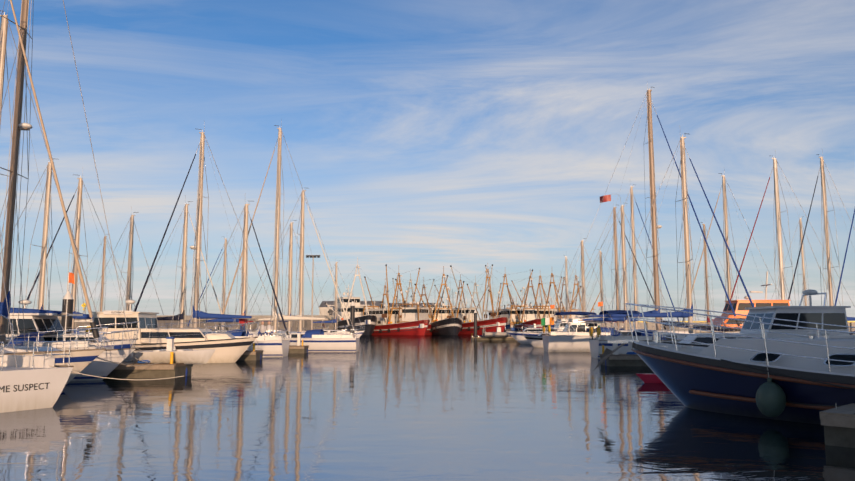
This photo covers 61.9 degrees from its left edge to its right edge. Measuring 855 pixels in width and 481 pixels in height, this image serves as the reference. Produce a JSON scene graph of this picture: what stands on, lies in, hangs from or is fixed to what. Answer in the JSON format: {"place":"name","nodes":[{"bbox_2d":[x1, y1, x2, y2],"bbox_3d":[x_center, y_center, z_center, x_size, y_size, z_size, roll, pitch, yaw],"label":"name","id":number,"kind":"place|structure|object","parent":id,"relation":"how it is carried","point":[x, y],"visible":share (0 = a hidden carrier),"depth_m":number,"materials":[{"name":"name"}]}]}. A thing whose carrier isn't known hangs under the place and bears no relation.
{"place":"outdoors","nodes":[
{"label":"outdoors","id":0,"kind":"place"},
{"bbox_2d":[306,255,320,329],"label":"light pole","id":1,"kind":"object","parent":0,"point":[313,256],"depth_m":130.28,"materials":[{"name":"metal"}]},
{"bbox_2d":[0,334,854,480],"bbox_3d":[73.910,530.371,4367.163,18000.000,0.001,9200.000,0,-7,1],"label":"harbour water","id":2,"kind":"structure","parent":0,"point":[461,407],"depth_m":13.32,"materials":[{"name":"blue liquid"}]},
{"bbox_2d":[0,257,74,412],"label":"sailboat","id":3,"kind":"object","parent":2,"relation":"on","point":[19,370],"visible":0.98,"depth_m":16.48,"materials":[{"name":"white plastic"}]},
{"bbox_2d":[0,383,47,391],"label":"boat name lettering","id":4,"kind":"object","parent":3,"relation":"attached to","point":[23,387],"visible":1,"depth_m":16.09,"materials":[{"name":"black paint"}]},
{"bbox_2d":[50,366,183,379],"bbox_3d":[-7.742,3.327,17.984,3.329,0.465,0.022,6,-9,-42],"label":"stern rope","id":5,"kind":"object","parent":3,"relation":"attached to","point":[122,379],"visible":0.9,"depth_m":18.00,"materials":[{"name":"beige fabric"}]},
{"bbox_2d":[0,158,88,333],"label":"yacht","id":6,"kind":"object","parent":2,"relation":"on","point":[41,286],"visible":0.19,"depth_m":44.55,"materials":[{"name":"blue"}]},
{"bbox_2d":[0,0,107,385],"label":"sailboat","id":7,"kind":"object","parent":2,"relation":"on","point":[81,360],"visible":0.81,"depth_m":21.66,"materials":[{"name":"white"}]},
{"bbox_2d":[0,0,119,349],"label":"yacht","id":8,"kind":"object","parent":2,"relation":"on","point":[3,53],"visible":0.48,"depth_m":31.01,"materials":[{"name":"white"}]},
{"bbox_2d":[61,291,73,333],"bbox_3d":[-20.228,5.274,39.874,1.020,4.850,1.020,0,-7,1],"label":"pile","id":9,"kind":"object","parent":2,"relation":"in","point":[69,305],"visible":0.35,"depth_m":39.84,"materials":[{"name":"black wood"}]},
{"bbox_2d":[0,0,137,380],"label":"sailboat","id":10,"kind":"object","parent":2,"relation":"on","point":[98,367],"visible":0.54,"depth_m":25.65,"materials":[{"name":"white"}]},
{"bbox_2d":[6,281,139,348],"bbox_3d":[-16.953,4.002,31.843,8.101,4.448,3.096,0,-7,1],"label":"motorboat","id":11,"kind":"object","parent":2,"relation":"on","point":[36,322],"visible":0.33,"depth_m":31.15,"materials":[{"name":"white plastic"}]},
{"bbox_2d":[23,174,136,333],"bbox_3d":[-23.367,1.531,48.440,9.517,13.340,3.133,0,-7,1],"label":"yacht","id":12,"kind":"object","parent":2,"relation":"on","point":[77,220],"visible":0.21,"depth_m":48.56,"materials":[{"name":"blue"}]},
{"bbox_2d":[59,230,125,333],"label":"yacht","id":13,"kind":"object","parent":2,"relation":"on","point":[102,278],"visible":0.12,"depth_m":82.49,"materials":[{"name":"silver"}]},
{"bbox_2d":[72,206,171,333],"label":"yacht","id":14,"kind":"object","parent":2,"relation":"on","point":[130,257],"visible":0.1,"depth_m":60.41,"materials":[{"name":"silver"}]},
{"bbox_2d":[106,337,192,377],"bbox_3d":[-16.211,4.522,27.102,14.080,1.695,2.030,0,-7,1],"label":"finger pontoon","id":15,"kind":"object","parent":2,"relation":"on","point":[163,370],"visible":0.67,"depth_m":26.09,"materials":[{"name":"grey concrete"}]},
{"bbox_2d":[98,358,161,365],"bbox_3d":[-10.154,3.951,23.994,0.022,0.660,5.515,-1,-7,5],"label":"mooring rope","id":16,"kind":"object","parent":15,"relation":"attached to","point":[131,365],"visible":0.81,"depth_m":24.42,"materials":[{"name":"beige fabric"}]},
{"bbox_2d":[85,284,258,362],"bbox_3d":[-13.263,4.605,37.753,8.621,4.671,3.295,0,-7,1],"label":"motorboat","id":17,"kind":"object","parent":2,"relation":"on","point":[229,347],"visible":0.62,"depth_m":36.76,"materials":[{"name":"white paint"}]},
{"bbox_2d":[103,311,132,313],"bbox_3d":[-15.957,3.712,36.746,1.500,0.200,0.040,0,-7,1],"label":"nameboard","id":18,"kind":"object","parent":17,"relation":"attached to","point":[109,312],"visible":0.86,"depth_m":36.73,"materials":[{"name":"white"}]},
{"bbox_2d":[134,349,215,363],"bbox_3d":[-9.513,4.444,27.071,2.900,0.603,1.342,0,-7,-2],"label":"boat","id":19,"kind":"object","parent":2,"relation":"on","point":[188,356],"visible":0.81,"depth_m":26.66,"materials":[{"name":"white plastic"}]},
{"bbox_2d":[133,195,230,331],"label":"yacht","id":20,"kind":"object","parent":2,"relation":"on","point":[181,317],"visible":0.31,"depth_m":58.18,"materials":[{"name":"silver"}]},
{"bbox_2d":[57,315,333,331],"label":"breakwater","id":21,"kind":"object","parent":2,"relation":"on","point":[307,324],"visible":0.17,"depth_m":173.48,"materials":[{"name":"stone"}]},
{"bbox_2d":[134,126,289,356],"bbox_3d":[-14.317,-0.037,46.461,10.514,15.979,3.333,0,-7,1],"label":"yacht","id":22,"kind":"object","parent":2,"relation":"on","point":[274,346],"visible":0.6,"depth_m":46.05,"materials":[{"name":"white"}]},
{"bbox_2d":[186,237,266,332],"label":"yacht","id":23,"kind":"object","parent":2,"relation":"on","point":[224,284],"visible":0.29,"depth_m":85.21,"materials":[{"name":"silver metal"}]},
{"bbox_2d":[189,201,290,338],"bbox_3d":[-13.336,2.493,50.105,7.627,11.831,2.858,0,-7,1],"label":"yacht","id":24,"kind":"object","parent":2,"relation":"on","point":[244,293],"visible":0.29,"depth_m":50.07,"materials":[{"name":"silver"}]},
{"bbox_2d":[238,334,262,359],"bbox_3d":[-15.555,6.167,40.694,12.080,1.695,1.730,0,-7,1],"label":"finger pontoon","id":25,"kind":"object","parent":2,"relation":"on","point":[250,354],"visible":0.19,"depth_m":39.83,"materials":[{"name":"grey concrete"}]},
{"bbox_2d":[214,124,359,351],"bbox_3d":[-10.835,-0.364,55.508,11.013,18.803,3.333,0,-7,1],"label":"yacht","id":26,"kind":"object","parent":2,"relation":"on","point":[317,340],"visible":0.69,"depth_m":54.63,"materials":[{"name":"white"}]},
{"bbox_2d":[245,216,328,333],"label":"yacht","id":27,"kind":"object","parent":2,"relation":"on","point":[290,253],"visible":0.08,"depth_m":72.06,"materials":[{"name":"silver"}]},
{"bbox_2d":[229,189,353,334],"bbox_3d":[-11.627,2.295,62.174,10.514,15.124,3.586,0,-7,1],"label":"yacht","id":28,"kind":"object","parent":2,"relation":"on","point":[301,280],"visible":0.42,"depth_m":62.02,"materials":[{"name":"silver"}]},
{"bbox_2d":[288,332,308,352],"bbox_3d":[-14.655,7.427,51.104,12.080,1.695,1.730,0,-7,1],"label":"finger pontoon","id":29,"kind":"object","parent":2,"relation":"on","point":[299,348],"visible":0.23,"depth_m":50.24,"materials":[{"name":"grey concrete"}]},
{"bbox_2d":[297,262,364,336],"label":"yacht","id":30,"kind":"object","parent":2,"relation":"on","point":[335,321],"visible":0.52,"depth_m":99.40,"materials":[{"name":"silver"}]},
{"bbox_2d":[350,301,354,336],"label":"pile","id":31,"kind":"object","parent":2,"relation":"in","point":[352,312],"visible":0.42,"depth_m":69.46,"materials":[{"name":"black wood"}]},
{"bbox_2d":[322,257,389,334],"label":"trawler","id":32,"kind":"object","parent":2,"relation":"on","point":[367,321],"visible":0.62,"depth_m":168.17,"materials":[{"name":"black paint"}]},
{"bbox_2d":[364,276,400,317],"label":"trawler","id":33,"kind":"object","parent":2,"relation":"on","point":[382,300],"visible":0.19,"depth_m":194.67,"materials":[{"name":"red paint"}]},
{"bbox_2d":[363,264,428,334],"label":"trawler","id":34,"kind":"object","parent":2,"relation":"on","point":[387,323],"visible":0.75,"depth_m":161.63,"materials":[{"name":"red paint"}]},
{"bbox_2d":[392,273,434,307],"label":"trawler","id":35,"kind":"object","parent":2,"relation":"on","point":[412,291],"visible":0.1,"depth_m":204.02,"materials":[{"name":"red paint"}]},
{"bbox_2d":[395,275,449,334],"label":"trawler","id":36,"kind":"object","parent":2,"relation":"on","point":[410,313],"visible":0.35,"depth_m":163.19,"materials":[{"name":"red paint"}]},
{"bbox_2d":[414,266,465,334],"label":"trawler","id":37,"kind":"object","parent":2,"relation":"on","point":[442,324],"visible":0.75,"depth_m":164.69,"materials":[{"name":"black paint"}]},
{"bbox_2d":[434,274,487,308],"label":"trawler","id":38,"kind":"object","parent":2,"relation":"on","point":[459,287],"visible":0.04,"depth_m":220.22,"materials":[{"name":"red paint"}]},
{"bbox_2d":[444,264,506,334],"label":"trawler","id":39,"kind":"object","parent":2,"relation":"on","point":[492,325],"visible":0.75,"depth_m":172.61,"materials":[{"name":"red paint"}]},
{"bbox_2d":[472,310,478,339],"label":"pile","id":40,"kind":"object","parent":2,"relation":"in","point":[475,324],"visible":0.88,"depth_m":98.89,"materials":[{"name":"black wood"}]},
{"bbox_2d":[467,269,514,319],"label":"trawler","id":41,"kind":"object","parent":2,"relation":"on","point":[496,311],"visible":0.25,"depth_m":209.82,"materials":[{"name":"black paint"}]},
{"bbox_2d":[471,336,514,339],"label":"finger pontoon","id":42,"kind":"object","parent":2,"relation":"on","point":[495,338],"visible":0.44,"depth_m":98.79,"materials":[{"name":"grey concrete"}]},
{"bbox_2d":[482,325,509,335],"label":"motorboat","id":43,"kind":"object","parent":2,"relation":"on","point":[498,332],"visible":0.67,"depth_m":97.15,"materials":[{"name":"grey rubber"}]},
{"bbox_2d":[484,265,533,331],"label":"trawler","id":44,"kind":"object","parent":2,"relation":"on","point":[511,315],"visible":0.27,"depth_m":174.66,"materials":[{"name":"blue paint"}]},
{"bbox_2d":[507,276,553,330],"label":"trawler","id":45,"kind":"object","parent":2,"relation":"on","point":[527,317],"visible":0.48,"depth_m":169.04,"materials":[{"name":"red paint"}]},
{"bbox_2d":[511,276,562,308],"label":"trawler","id":46,"kind":"object","parent":2,"relation":"on","point":[541,283],"visible":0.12,"depth_m":213.64,"materials":[{"name":"blue paint"}]},
{"bbox_2d":[505,315,597,343],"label":"motor yacht","id":47,"kind":"object","parent":2,"relation":"on","point":[519,337],"visible":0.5,"depth_m":76.17,"materials":[{"name":"white plastic"}]},
{"bbox_2d":[534,273,581,326],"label":"trawler","id":48,"kind":"object","parent":2,"relation":"on","point":[551,313],"visible":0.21,"depth_m":184.34,"materials":[{"name":"blue paint"}]},
{"bbox_2d":[543,277,578,308],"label":"trawler","id":49,"kind":"object","parent":2,"relation":"on","point":[562,292],"visible":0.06,"depth_m":226.23,"materials":[{"name":"red paint"}]},
{"bbox_2d":[547,257,587,318],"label":"yacht","id":50,"kind":"object","parent":2,"relation":"on","point":[567,294],"visible":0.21,"depth_m":109.36,"materials":[{"name":"silver metal"}]},
{"bbox_2d":[522,315,613,347],"bbox_3d":[12.696,8.111,65.165,8.101,4.294,2.859,0,-7,1],"label":"cruiser","id":51,"kind":"object","parent":2,"relation":"on","point":[535,341],"visible":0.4,"depth_m":64.40,"materials":[{"name":"white plastic"}]},
{"bbox_2d":[552,275,605,326],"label":"trawler","id":52,"kind":"object","parent":2,"relation":"on","point":[576,310],"visible":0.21,"depth_m":198.83,"materials":[{"name":"green paint"}]},
{"bbox_2d":[543,238,615,329],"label":"yacht","id":53,"kind":"object","parent":2,"relation":"on","point":[582,269],"visible":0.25,"depth_m":79.61,"materials":[{"name":"blue"}]},
{"bbox_2d":[575,249,643,329],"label":"yacht","id":54,"kind":"object","parent":2,"relation":"on","point":[601,284],"visible":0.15,"depth_m":91.44,"materials":[{"name":"blue"}]},
{"bbox_2d":[557,206,665,330],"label":"yacht","id":55,"kind":"object","parent":2,"relation":"on","point":[618,302],"visible":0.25,"depth_m":69.70,"materials":[{"name":"blue"}]},
{"bbox_2d":[555,195,673,331],"bbox_3d":[16.955,2.875,63.711,11.013,14.341,3.333,0,-7,1],"label":"yacht","id":56,"kind":"object","parent":2,"relation":"on","point":[606,198],"visible":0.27,"depth_m":63.68,"materials":[{"name":"blue"}]},
{"bbox_2d":[599,335,646,365],"bbox_3d":[15.128,5.444,34.719,13.080,1.695,2.030,0,-7,1],"label":"finger pontoon","id":57,"kind":"object","parent":2,"relation":"on","point":[615,358],"visible":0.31,"depth_m":33.89,"materials":[{"name":"grey concrete"}]},
{"bbox_2d":[582,184,675,329],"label":"yacht","id":58,"kind":"object","parent":2,"relation":"on","point":[633,245],"visible":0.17,"depth_m":73.74,"materials":[{"name":"blue"}]},
{"bbox_2d":[541,87,743,351],"bbox_3d":[16.367,-1.898,55.232,15.271,21.780,4.431,0,-7,1],"label":"yacht","id":59,"kind":"object","parent":2,"relation":"on","point":[558,341],"visible":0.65,"depth_m":54.41,"materials":[{"name":"white plastic"}]},
{"bbox_2d":[636,374,662,382],"bbox_3d":[8.477,4.665,23.845,3.000,0.448,0.716,0,-7,1],"label":"boat","id":60,"kind":"object","parent":2,"relation":"on","point":[649,378],"visible":0.21,"depth_m":23.75,"materials":[{"name":"red"}]},
{"bbox_2d":[589,133,753,357],"bbox_3d":[15.365,0.165,43.917,10.513,14.967,3.533,0,-7,1],"label":"yacht","id":61,"kind":"object","parent":2,"relation":"on","point":[595,347],"visible":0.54,"depth_m":43.47,"materials":[{"name":"blue"}]},
{"bbox_2d":[680,222,734,324],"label":"yacht","id":62,"kind":"object","parent":2,"relation":"on","point":[706,277],"visible":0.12,"depth_m":87.39,"materials":[{"name":"blue"}]},
{"bbox_2d":[595,303,854,424],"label":"cruiser","id":63,"kind":"object","parent":2,"relation":"on","point":[701,378],"visible":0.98,"depth_m":14.73,"materials":[{"name":"blue plastic"}]},
{"bbox_2d":[720,359,854,389],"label":"hull stripe","id":64,"kind":"object","parent":63,"relation":"attached to","point":[788,375],"visible":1,"depth_m":13.63,"materials":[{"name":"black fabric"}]},
{"bbox_2d":[786,401,842,406],"bbox_3d":[6.603,2.776,14.899,0.025,1.016,6.200,3,-7,-22],"label":"mooring rope","id":65,"kind":"object","parent":63,"relation":"attached to","point":[814,404],"visible":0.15,"depth_m":13.32,"materials":[{"name":"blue fabric"}]},
{"bbox_2d":[600,321,854,331],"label":"fish quay","id":66,"kind":"object","parent":2,"relation":"on","point":[650,324],"visible":0.04,"depth_m":212.22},
{"bbox_2d":[319,301,384,314],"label":"building","id":67,"kind":"structure","parent":66,"relation":"on","point":[323,306],"depth_m":255.32,"materials":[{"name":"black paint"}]},
{"bbox_2d":[387,303,437,317],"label":"building","id":68,"kind":"structure","parent":66,"relation":"on","point":[421,305],"depth_m":235.91,"materials":[{"name":"black paint"}]},
{"bbox_2d":[682,170,780,321],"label":"yacht","id":69,"kind":"object","parent":2,"relation":"on","point":[727,268],"visible":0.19,"depth_m":65.86,"materials":[{"name":"blue"}]},
{"bbox_2d":[643,266,850,347],"bbox_3d":[12.733,3.310,26.959,9.020,4.648,3.159,0,-7,1],"label":"cruiser","id":70,"kind":"object","parent":2,"relation":"on","point":[832,315],"visible":0.38,"depth_m":25.83,"materials":[{"name":"white plastic"}]},
{"bbox_2d":[660,271,852,334],"bbox_3d":[25.737,6.077,57.137,14.059,7.204,4.745,0,-7,1],"label":"motorboat","id":71,"kind":"object","parent":2,"relation":"on","point":[739,306],"visible":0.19,"depth_m":56.00,"materials":[{"name":"red paint"}]},
{"bbox_2d":[730,150,854,329],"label":"yacht","id":72,"kind":"object","parent":2,"relation":"on","point":[780,255],"visible":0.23,"depth_m":61.79,"materials":[{"name":"blue"}]},
{"bbox_2d":[771,217,833,305],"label":"yacht","id":73,"kind":"object","parent":2,"relation":"on","point":[803,268],"visible":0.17,"depth_m":89.39,"materials":[{"name":"blue"}]},
{"bbox_2d":[788,151,854,320],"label":"yacht","id":74,"kind":"object","parent":2,"relation":"on","point":[824,208],"visible":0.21,"depth_m":61.74,"materials":[{"name":"blue"}]},
{"bbox_2d":[819,403,854,447],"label":"finger pontoon","id":75,"kind":"object","parent":2,"relation":"on","point":[838,423],"visible":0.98,"depth_m":11.22,"materials":[{"name":"grey concrete"}]},
{"bbox_2d":[834,209,854,305],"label":"yacht","id":76,"kind":"object","parent":2,"relation":"on","point":[844,260],"visible":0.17,"depth_m":59.47,"materials":[{"name":"blue"}]},
{"bbox_2d":[0,0,854,320],"label":"sky","id":77,"kind":"structure","parent":0,"point":[468,136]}
]}

